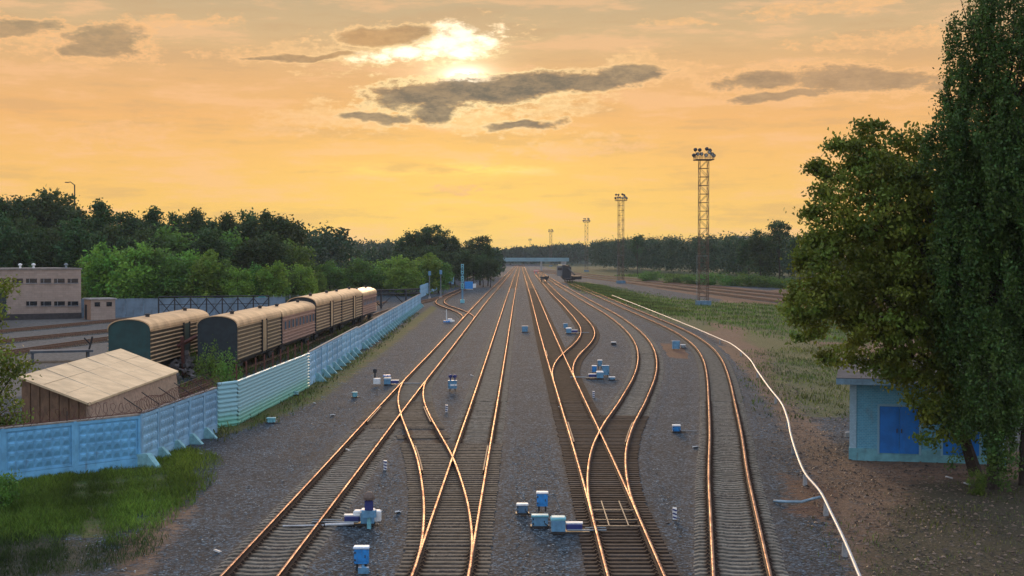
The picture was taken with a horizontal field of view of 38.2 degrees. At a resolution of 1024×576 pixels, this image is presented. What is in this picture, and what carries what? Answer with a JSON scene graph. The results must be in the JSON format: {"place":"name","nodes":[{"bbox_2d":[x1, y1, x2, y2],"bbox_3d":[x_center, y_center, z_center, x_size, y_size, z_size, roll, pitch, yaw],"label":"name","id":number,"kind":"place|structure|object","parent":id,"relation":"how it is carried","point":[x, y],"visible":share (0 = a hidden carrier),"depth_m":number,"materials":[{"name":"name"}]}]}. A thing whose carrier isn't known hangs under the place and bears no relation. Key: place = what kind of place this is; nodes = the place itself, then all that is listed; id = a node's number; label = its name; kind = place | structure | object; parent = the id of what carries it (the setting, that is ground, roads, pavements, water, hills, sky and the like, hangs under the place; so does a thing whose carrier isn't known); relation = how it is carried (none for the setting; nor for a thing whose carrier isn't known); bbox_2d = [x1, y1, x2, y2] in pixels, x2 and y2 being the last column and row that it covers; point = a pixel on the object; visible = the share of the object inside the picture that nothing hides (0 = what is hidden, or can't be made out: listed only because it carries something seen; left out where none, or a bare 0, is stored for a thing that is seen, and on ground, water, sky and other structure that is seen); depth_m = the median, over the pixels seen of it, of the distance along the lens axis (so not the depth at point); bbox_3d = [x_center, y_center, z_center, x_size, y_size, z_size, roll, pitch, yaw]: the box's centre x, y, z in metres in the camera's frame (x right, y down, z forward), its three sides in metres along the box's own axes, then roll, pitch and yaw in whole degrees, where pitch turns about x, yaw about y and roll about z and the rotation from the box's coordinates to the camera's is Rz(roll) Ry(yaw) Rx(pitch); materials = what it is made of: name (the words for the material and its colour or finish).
{"place":"outdoors","nodes":[
{"label":"outdoors","id":0,"kind":"place"},
{"bbox_2d":[0,263,81,319],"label":"beige building","id":1,"kind":"structure","parent":0,"point":[50,292],"depth_m":212.48,"materials":[{"name":"concrete"}]},
{"bbox_2d":[0,521,168,575],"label":"grass","id":2,"kind":"structure","parent":0,"point":[6,553],"depth_m":46.09,"materials":[{"name":"green plant"}]},
{"bbox_2d":[0,445,224,545],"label":"grass","id":3,"kind":"structure","parent":0,"point":[43,503],"depth_m":55.77,"materials":[{"name":"plant"}]},
{"bbox_2d":[0,264,1023,575],"bbox_3d":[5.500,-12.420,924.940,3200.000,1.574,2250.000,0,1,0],"label":"ground","id":4,"kind":"structure","parent":0,"point":[668,456],"depth_m":65.65,"materials":[{"name":"gravel"}]},
{"bbox_2d":[0,468,21,509],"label":"bush","id":5,"kind":"object","parent":4,"relation":"on","point":[5,480],"visible":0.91,"depth_m":53.76,"materials":[{"name":"green plant"}]},
{"bbox_2d":[0,221,38,267],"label":"tree","id":6,"kind":"object","parent":4,"relation":"on","point":[14,247],"visible":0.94,"depth_m":262.25,"materials":[{"name":"green plant"}]},
{"bbox_2d":[0,274,45,428],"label":"young tree","id":7,"kind":"object","parent":4,"relation":"on","point":[5,362],"visible":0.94,"depth_m":63.82,"materials":[{"name":"green plant"}]},
{"bbox_2d":[14,213,57,267],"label":"tree","id":8,"kind":"object","parent":4,"relation":"on","point":[43,258],"visible":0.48,"depth_m":269.28,"materials":[{"name":"green plant"}]},
{"bbox_2d":[13,187,86,257],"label":"tree","id":9,"kind":"object","parent":4,"relation":"on","point":[48,213],"visible":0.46,"depth_m":295.37,"materials":[{"name":"green plant"}]},
{"bbox_2d":[0,336,107,356],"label":"railway track","id":10,"kind":"structure","parent":4,"relation":"on","point":[77,343],"depth_m":148.75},
{"bbox_2d":[0,329,107,344],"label":"railway track","id":11,"kind":"structure","parent":4,"relation":"on","point":[60,335],"depth_m":165.64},
{"bbox_2d":[30,336,92,362],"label":"barrier","id":12,"kind":"structure","parent":4,"relation":"on","point":[87,351],"depth_m":127.83,"materials":[{"name":"grey metal"}]},
{"bbox_2d":[0,317,131,333],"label":"railway track","id":13,"kind":"structure","parent":4,"relation":"on","point":[47,327],"depth_m":188.57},
{"bbox_2d":[45,215,92,272],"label":"tree","id":14,"kind":"object","parent":4,"relation":"on","point":[70,237],"visible":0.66,"depth_m":269.44,"materials":[{"name":"green plant"}]},
{"bbox_2d":[75,231,117,271],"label":"tree","id":15,"kind":"object","parent":4,"relation":"on","point":[89,243],"visible":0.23,"depth_m":267.54,"materials":[{"name":"green plant"}]},
{"bbox_2d":[18,349,179,426],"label":"storage shed","id":16,"kind":"structure","parent":4,"relation":"on","point":[116,377],"depth_m":73.81,"materials":[{"name":"beige concrete"}]},
{"bbox_2d":[82,297,116,319],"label":"brick annex","id":17,"kind":"object","parent":4,"relation":"on","point":[99,308],"visible":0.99,"depth_m":210.63,"materials":[{"name":"beige brick"}]},
{"bbox_2d":[79,242,124,297],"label":"tree","id":18,"kind":"object","parent":4,"relation":"on","point":[95,266],"visible":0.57,"depth_m":243.40,"materials":[{"name":"green plant"}]},
{"bbox_2d":[85,197,123,233],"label":"tree","id":19,"kind":"object","parent":4,"relation":"on","point":[101,211],"visible":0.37,"depth_m":289.25,"materials":[{"name":"green plant"}]},
{"bbox_2d":[0,387,217,480],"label":"concrete fence","id":20,"kind":"object","parent":4,"relation":"on","point":[84,445],"visible":0.97,"depth_m":63.73,"materials":[{"name":"concrete"}]},
{"bbox_2d":[0,374,221,427],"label":"barbed wire","id":21,"kind":"object","parent":20,"relation":"attached to","point":[179,387],"visible":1,"depth_m":65.92,"materials":[{"name":"metal"}]},
{"bbox_2d":[96,221,130,253],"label":"tree","id":22,"kind":"object","parent":4,"relation":"on","point":[112,237],"visible":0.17,"depth_m":276.57,"materials":[{"name":"green plant"}]},
{"bbox_2d":[105,241,168,298],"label":"tree","id":23,"kind":"object","parent":4,"relation":"on","point":[135,288],"visible":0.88,"depth_m":239.59,"materials":[{"name":"green plant"}]},
{"bbox_2d":[120,213,156,238],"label":"tree","id":24,"kind":"object","parent":4,"relation":"on","point":[132,225],"visible":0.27,"depth_m":294.80,"materials":[{"name":"green plant"}]},
{"bbox_2d":[116,238,181,297],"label":"tree","id":25,"kind":"object","parent":4,"relation":"on","point":[156,253],"visible":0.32,"depth_m":242.71,"materials":[{"name":"green plant"}]},
{"bbox_2d":[128,225,173,253],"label":"tree","id":26,"kind":"object","parent":4,"relation":"on","point":[143,235],"visible":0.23,"depth_m":262.50,"materials":[{"name":"green plant"}]},
{"bbox_2d":[140,205,166,234],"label":"tree","id":27,"kind":"object","parent":4,"relation":"on","point":[154,216],"visible":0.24,"depth_m":305.24,"materials":[{"name":"green plant"}]},
{"bbox_2d":[145,253,198,297],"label":"tree","id":28,"kind":"object","parent":4,"relation":"on","point":[166,284],"visible":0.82,"depth_m":240.19,"materials":[{"name":"green plant"}]},
{"bbox_2d":[154,209,190,239],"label":"tree","id":29,"kind":"object","parent":4,"relation":"on","point":[178,221],"visible":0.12,"depth_m":302.92,"materials":[{"name":"green plant"}]},
{"bbox_2d":[149,221,201,261],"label":"tree","id":30,"kind":"object","parent":4,"relation":"on","point":[174,239],"visible":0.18,"depth_m":272.76,"materials":[{"name":"green plant"}]},
{"bbox_2d":[81,297,284,317],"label":"boundary wall","id":31,"kind":"structure","parent":4,"relation":"on","point":[135,307],"depth_m":221.20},
{"bbox_2d":[164,249,218,302],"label":"tree","id":32,"kind":"object","parent":4,"relation":"on","point":[191,258],"visible":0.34,"depth_m":240.89,"materials":[{"name":"green plant"}]},
{"bbox_2d":[14,317,372,417],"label":"grass","id":33,"kind":"structure","parent":4,"relation":"on","point":[304,347],"depth_m":131.46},
{"bbox_2d":[179,207,208,238],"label":"tree","id":34,"kind":"object","parent":4,"relation":"on","point":[197,218],"visible":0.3,"depth_m":295.48,"materials":[{"name":"green plant"}]},
{"bbox_2d":[168,350,229,381],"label":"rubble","id":35,"kind":"object","parent":4,"relation":"on","point":[176,364],"visible":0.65,"depth_m":112.04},
{"bbox_2d":[9,301,391,413],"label":"railway track","id":36,"kind":"structure","parent":4,"relation":"on","point":[378,302],"depth_m":274.23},
{"bbox_2d":[107,307,208,364],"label":"railway wagon","id":37,"kind":"object","parent":36,"relation":"on","point":[154,337],"visible":0.7,"depth_m":108.76,"materials":[{"name":"metal"}]},
{"bbox_2d":[179,249,225,304],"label":"tree","id":38,"kind":"object","parent":4,"relation":"on","point":[204,269],"visible":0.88,"depth_m":239.76,"materials":[{"name":"green plant"}]},
{"bbox_2d":[192,334,225,383],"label":"bush","id":39,"kind":"object","parent":4,"relation":"on","point":[210,363],"visible":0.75,"depth_m":106.11,"materials":[{"name":"green plant"}]},
{"bbox_2d":[188,226,237,270],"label":"tree","id":40,"kind":"object","parent":4,"relation":"on","point":[207,242],"visible":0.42,"depth_m":262.36,"materials":[{"name":"green plant"}]},
{"bbox_2d":[158,295,268,314],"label":"lattice frame","id":41,"kind":"object","parent":4,"relation":"on","point":[222,299],"visible":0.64,"depth_m":211.50,"materials":[{"name":"metal"}]},
{"bbox_2d":[83,211,358,275],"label":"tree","id":42,"kind":"object","parent":4,"relation":"on","point":[336,243],"visible":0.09,"depth_m":395.01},
{"bbox_2d":[204,256,239,301],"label":"tree","id":43,"kind":"object","parent":4,"relation":"on","point":[225,273],"visible":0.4,"depth_m":241.62,"materials":[{"name":"green plant"}]},
{"bbox_2d":[209,342,243,385],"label":"bush","id":44,"kind":"object","parent":4,"relation":"on","point":[225,371],"visible":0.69,"depth_m":99.83,"materials":[{"name":"green plant"}]},
{"bbox_2d":[218,211,241,239],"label":"tree","id":45,"kind":"object","parent":4,"relation":"on","point":[227,223],"visible":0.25,"depth_m":294.54,"materials":[{"name":"green plant"}]},
{"bbox_2d":[215,265,259,297],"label":"tree","id":46,"kind":"object","parent":4,"relation":"on","point":[245,286],"visible":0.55,"depth_m":239.13,"materials":[{"name":"green plant"}]},
{"bbox_2d":[230,236,263,272],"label":"tree","id":47,"kind":"object","parent":4,"relation":"on","point":[244,252],"visible":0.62,"depth_m":263.77,"materials":[{"name":"green plant"}]},
{"bbox_2d":[238,212,264,241],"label":"tree","id":48,"kind":"object","parent":4,"relation":"on","point":[251,230],"visible":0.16,"depth_m":299.34,"materials":[{"name":"green plant"}]},
{"bbox_2d":[217,340,309,427],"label":"corrugated fence","id":49,"kind":"object","parent":4,"relation":"on","point":[244,398],"visible":0.98,"depth_m":87.00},
{"bbox_2d":[252,208,276,262],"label":"tree","id":50,"kind":"object","parent":4,"relation":"on","point":[264,226],"visible":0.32,"depth_m":291.02,"materials":[{"name":"green plant"}]},
{"bbox_2d":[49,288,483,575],"bbox_3d":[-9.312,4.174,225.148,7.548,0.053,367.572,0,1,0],"label":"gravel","id":51,"kind":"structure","parent":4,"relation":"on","point":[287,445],"depth_m":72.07,"materials":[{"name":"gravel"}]},
{"bbox_2d":[252,260,294,299],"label":"tree","id":52,"kind":"object","parent":4,"relation":"on","point":[278,279],"visible":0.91,"depth_m":240.49,"materials":[{"name":"green plant"}]},
{"bbox_2d":[248,229,298,275],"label":"tree","id":53,"kind":"object","parent":4,"relation":"on","point":[271,252],"visible":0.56,"depth_m":260.76,"materials":[{"name":"green plant"}]},
{"bbox_2d":[266,211,309,264],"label":"tree","id":54,"kind":"object","parent":4,"relation":"on","point":[284,227],"visible":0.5,"depth_m":291.51,"materials":[{"name":"green plant"}]},
{"bbox_2d":[263,238,322,288],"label":"tree","id":55,"kind":"object","parent":4,"relation":"on","point":[299,253],"visible":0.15,"depth_m":270.52,"materials":[{"name":"green plant"}]},
{"bbox_2d":[288,262,320,296],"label":"tree","id":56,"kind":"object","parent":4,"relation":"on","point":[311,282],"visible":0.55,"depth_m":248.16,"materials":[{"name":"green plant"}]},
{"bbox_2d":[210,312,418,441],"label":"grass","id":57,"kind":"structure","parent":4,"relation":"on","point":[315,385],"depth_m":96.76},
{"bbox_2d":[178,294,452,397],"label":"railway track","id":58,"kind":"structure","parent":4,"relation":"on","point":[376,314],"depth_m":133.75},
{"bbox_2d":[196,305,280,371],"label":"railway wagon","id":59,"kind":"object","parent":58,"relation":"on","point":[247,334],"visible":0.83,"depth_m":113.98,"materials":[{"name":"metal"}]},
{"bbox_2d":[267,300,314,354],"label":"railway wagon","id":60,"kind":"object","parent":58,"relation":"on","point":[297,320],"visible":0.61,"depth_m":140.22,"materials":[{"name":"metal"}]},
{"bbox_2d":[287,290,341,340],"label":"railway wagon","id":61,"kind":"object","parent":58,"relation":"on","point":[328,308],"visible":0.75,"depth_m":159.76,"materials":[{"name":"metal"}]},
{"bbox_2d":[324,287,361,330],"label":"railway wagon","id":62,"kind":"object","parent":58,"relation":"on","point":[351,304],"visible":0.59,"depth_m":181.18,"materials":[{"name":"metal"}]},
{"bbox_2d":[355,286,376,322],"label":"railway wagon","id":63,"kind":"object","parent":58,"relation":"on","point":[369,295],"visible":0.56,"depth_m":200.64,"materials":[{"name":"metal"}]},
{"bbox_2d":[316,259,344,291],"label":"tree","id":64,"kind":"object","parent":4,"relation":"on","point":[331,272],"visible":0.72,"depth_m":343.60,"materials":[{"name":"green plant"}]},
{"bbox_2d":[192,265,517,575],"bbox_3d":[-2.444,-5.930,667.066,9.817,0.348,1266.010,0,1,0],"label":"railway track","id":65,"kind":"structure","parent":4,"relation":"on","point":[336,479],"depth_m":60.70,"materials":[{"name":"gravel"}]},
{"bbox_2d":[312,508,381,525],"bbox_3d":[-5.680,7.865,50.875,2.350,0.546,0.538,0,1,0],"label":"point machine","id":66,"kind":"object","parent":65,"relation":"on","point":[356,518],"visible":0.76,"depth_m":50.69,"materials":[{"name":"blue paint"}]},
{"bbox_2d":[353,545,369,573],"bbox_3d":[-4.391,7.949,43.346,0.522,0.745,0.559,0,1,0],"label":"cable box","id":67,"kind":"object","parent":4,"relation":"on","point":[361,554],"visible":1,"depth_m":43.31,"materials":[{"name":"blue paint"}]},
{"bbox_2d":[340,256,382,288],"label":"tree","id":68,"kind":"object","parent":4,"relation":"on","point":[357,275],"visible":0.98,"depth_m":331.82,"materials":[{"name":"green plant"}]},
{"bbox_2d":[331,236,397,261],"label":"forest","id":69,"kind":"object","parent":4,"relation":"on","point":[389,244],"visible":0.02,"depth_m":926.32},
{"bbox_2d":[307,293,423,384],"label":"concrete fence","id":70,"kind":"object","parent":4,"relation":"on","point":[328,357],"visible":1,"depth_m":137.09,"materials":[{"name":"concrete"}]},
{"bbox_2d":[361,491,376,528],"bbox_3d":[-4.842,7.517,50.120,0.492,1.255,0.394,0,1,0],"label":"dwarf signal","id":71,"kind":"object","parent":4,"relation":"on","point":[368,512],"visible":1,"depth_m":50.01,"materials":[{"name":"teal paint"}]},
{"bbox_2d":[380,255,424,292],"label":"tree","id":72,"kind":"object","parent":4,"relation":"on","point":[402,281],"visible":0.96,"depth_m":329.59,"materials":[{"name":"green plant"}]},
{"bbox_2d":[321,242,505,280],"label":"forest","id":73,"kind":"object","parent":4,"relation":"on","point":[373,254],"visible":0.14,"depth_m":499.93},
{"bbox_2d":[412,252,444,292],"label":"tree","id":74,"kind":"object","parent":4,"relation":"on","point":[430,262],"visible":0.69,"depth_m":348.74,"materials":[{"name":"green plant"}]},
{"bbox_2d":[414,224,443,250],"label":"tree","id":75,"kind":"object","parent":4,"relation":"on","point":[427,233],"visible":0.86,"depth_m":431.72,"materials":[{"name":"green plant"}]},
{"bbox_2d":[385,377,500,575],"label":"railway track","id":76,"kind":"structure","parent":4,"relation":"on","point":[434,435],"depth_m":56.20,"materials":[{"name":"metal"}]},
{"bbox_2d":[430,258,455,292],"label":"tree","id":77,"kind":"object","parent":4,"relation":"on","point":[447,275],"visible":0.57,"depth_m":351.78,"materials":[{"name":"green plant"}]},
{"bbox_2d":[378,265,520,575],"bbox_3d":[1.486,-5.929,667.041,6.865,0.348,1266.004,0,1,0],"label":"railway track","id":78,"kind":"structure","parent":4,"relation":"on","point":[481,420],"depth_m":63.36,"materials":[{"name":"gravel"}]},
{"bbox_2d":[430,286,473,318],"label":"railway track","id":79,"kind":"structure","parent":4,"relation":"on","point":[444,304],"depth_m":276.31,"materials":[{"name":"metal"}]},
{"bbox_2d":[451,249,473,280],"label":"tree","id":80,"kind":"object","parent":4,"relation":"on","point":[465,258],"visible":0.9,"depth_m":406.35,"materials":[{"name":"green plant"}]},
{"bbox_2d":[322,438,709,575],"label":"gravel","id":81,"kind":"structure","parent":4,"relation":"on","point":[502,517],"depth_m":53.14,"materials":[{"name":"gravel"}]},
{"bbox_2d":[533,274,604,381],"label":"railway track","id":82,"kind":"structure","parent":4,"relation":"on","point":[577,318],"depth_m":187.34,"materials":[{"name":"metal"}]},
{"bbox_2d":[362,238,782,264],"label":"forest","id":83,"kind":"object","parent":4,"relation":"on","point":[575,253],"visible":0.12,"depth_m":1278.95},
{"bbox_2d":[536,272,670,523],"bbox_3d":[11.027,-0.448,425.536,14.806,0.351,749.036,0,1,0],"label":"railway track","id":84,"kind":"structure","parent":4,"relation":"on","point":[639,391],"depth_m":103.43,"materials":[{"name":"metal"}]},
{"bbox_2d":[521,265,695,575],"bbox_3d":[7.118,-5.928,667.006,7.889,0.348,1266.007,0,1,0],"label":"railway track","id":85,"kind":"structure","parent":4,"relation":"on","point":[650,545],"depth_m":62.31,"materials":[{"name":"metal"}]},
{"bbox_2d":[550,501,639,533],"bbox_3d":[2.804,7.841,51.784,3.012,0.552,5.367,0,1,0],"label":"point machine","id":86,"kind":"object","parent":85,"relation":"on","point":[558,525],"visible":0.98,"depth_m":49.20,"materials":[{"name":"blue paint"}]},
{"bbox_2d":[566,281,694,315],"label":"grass","id":87,"kind":"structure","parent":4,"relation":"on","point":[634,299],"depth_m":309.31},
{"bbox_2d":[562,282,806,575],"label":"railway track","id":88,"kind":"structure","parent":4,"relation":"on","point":[735,520],"depth_m":60.06,"materials":[{"name":"gravel"}]},
{"bbox_2d":[692,147,715,304],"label":"lighting mast","id":89,"kind":"object","parent":4,"relation":"on","point":[703,301],"visible":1,"depth_m":271.02,"materials":[{"name":"metal"}]},
{"bbox_2d":[531,271,880,316],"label":"railway track","id":90,"kind":"structure","parent":4,"relation":"on","point":[733,296],"depth_m":364.00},
{"bbox_2d":[568,284,876,345],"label":"grass","id":91,"kind":"structure","parent":4,"relation":"on","point":[727,309],"depth_m":234.01,"materials":[{"name":"plant"}]},
{"bbox_2d":[543,269,903,307],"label":"railway track","id":92,"kind":"structure","parent":4,"relation":"on","point":[762,292],"depth_m":429.41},
{"bbox_2d":[539,270,914,313],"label":"railway track","id":93,"kind":"structure","parent":4,"relation":"on","point":[753,294],"depth_m":401.99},
{"bbox_2d":[612,295,860,575],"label":"pipeline","id":94,"kind":"object","parent":4,"relation":"on","point":[846,551],"visible":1,"depth_m":59.64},
{"bbox_2d":[736,236,756,275],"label":"tree","id":95,"kind":"object","parent":4,"relation":"on","point":[742,251],"visible":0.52,"depth_m":438.47,"materials":[{"name":"green plant"}]},
{"bbox_2d":[744,229,777,276],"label":"tree","id":96,"kind":"object","parent":4,"relation":"on","point":[757,247],"visible":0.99,"depth_m":428.43,"materials":[{"name":"green plant"}]},
{"bbox_2d":[586,228,938,278],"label":"forest","id":97,"kind":"object","parent":4,"relation":"on","point":[669,252],"visible":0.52,"depth_m":649.29,"materials":[{"name":"plant"}]},
{"bbox_2d":[761,219,792,278],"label":"tree","id":98,"kind":"object","parent":4,"relation":"on","point":[778,231],"visible":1,"depth_m":423.33,"materials":[{"name":"green plant"}]},
{"bbox_2d":[774,114,982,474],"bbox_3d":[15.488,0.496,61.297,9.176,15.394,6.945,0,1,0],"label":"maple tree","id":99,"kind":"object","parent":4,"relation":"on","point":[881,273],"visible":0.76,"depth_m":60.58,"materials":[{"name":"green plant"}]},
{"bbox_2d":[740,352,1023,575],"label":"debris","id":100,"kind":"object","parent":4,"relation":"on","point":[909,522],"visible":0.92,"depth_m":55.68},
{"bbox_2d":[836,355,1005,464],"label":"brick hut","id":101,"kind":"object","parent":4,"relation":"on","point":[882,424],"visible":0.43,"depth_m":66.65,"materials":[{"name":"blue brick"}]},
{"bbox_2d":[880,406,898,452],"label":"door","id":102,"kind":"structure","parent":101,"relation":"in","point":[889,416],"depth_m":66.62,"materials":[{"name":"metal"}]},
{"bbox_2d":[899,407,918,453],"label":"door","id":103,"kind":"structure","parent":101,"relation":"in","point":[906,445],"depth_m":66.42,"materials":[{"name":"metal"}]},
{"bbox_2d":[900,154,1023,485],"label":"dark tree","id":104,"kind":"object","parent":4,"relation":"on","point":[950,358],"visible":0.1,"depth_m":59.50,"materials":[{"name":"green plant"}]},
{"bbox_2d":[912,0,1023,492],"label":"birch tree","id":105,"kind":"object","parent":4,"relation":"on","point":[990,147],"visible":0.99,"depth_m":56.87,"materials":[{"name":"green plant"}]},
{"bbox_2d":[965,467,989,495],"bbox_3d":[18.048,7.598,57.352,0.934,1.306,0.894,0,1,21],"label":"bush","id":106,"kind":"object","parent":4,"relation":"on","point":[978,486],"visible":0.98,"depth_m":57.21,"materials":[{"name":"green plant"}]},
{"bbox_2d":[0,0,1023,249],"label":"sky","id":107,"kind":"structure","parent":0,"point":[510,122],"materials":[{"name":"orange"}]},
{"bbox_2d":[729,340,873,422],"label":"grass","id":108,"kind":"structure","parent":0,"point":[805,375],"depth_m":110.64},
{"bbox_2d":[791,474,1023,575],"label":"grass","id":109,"kind":"structure","parent":0,"point":[956,516],"depth_m":50.74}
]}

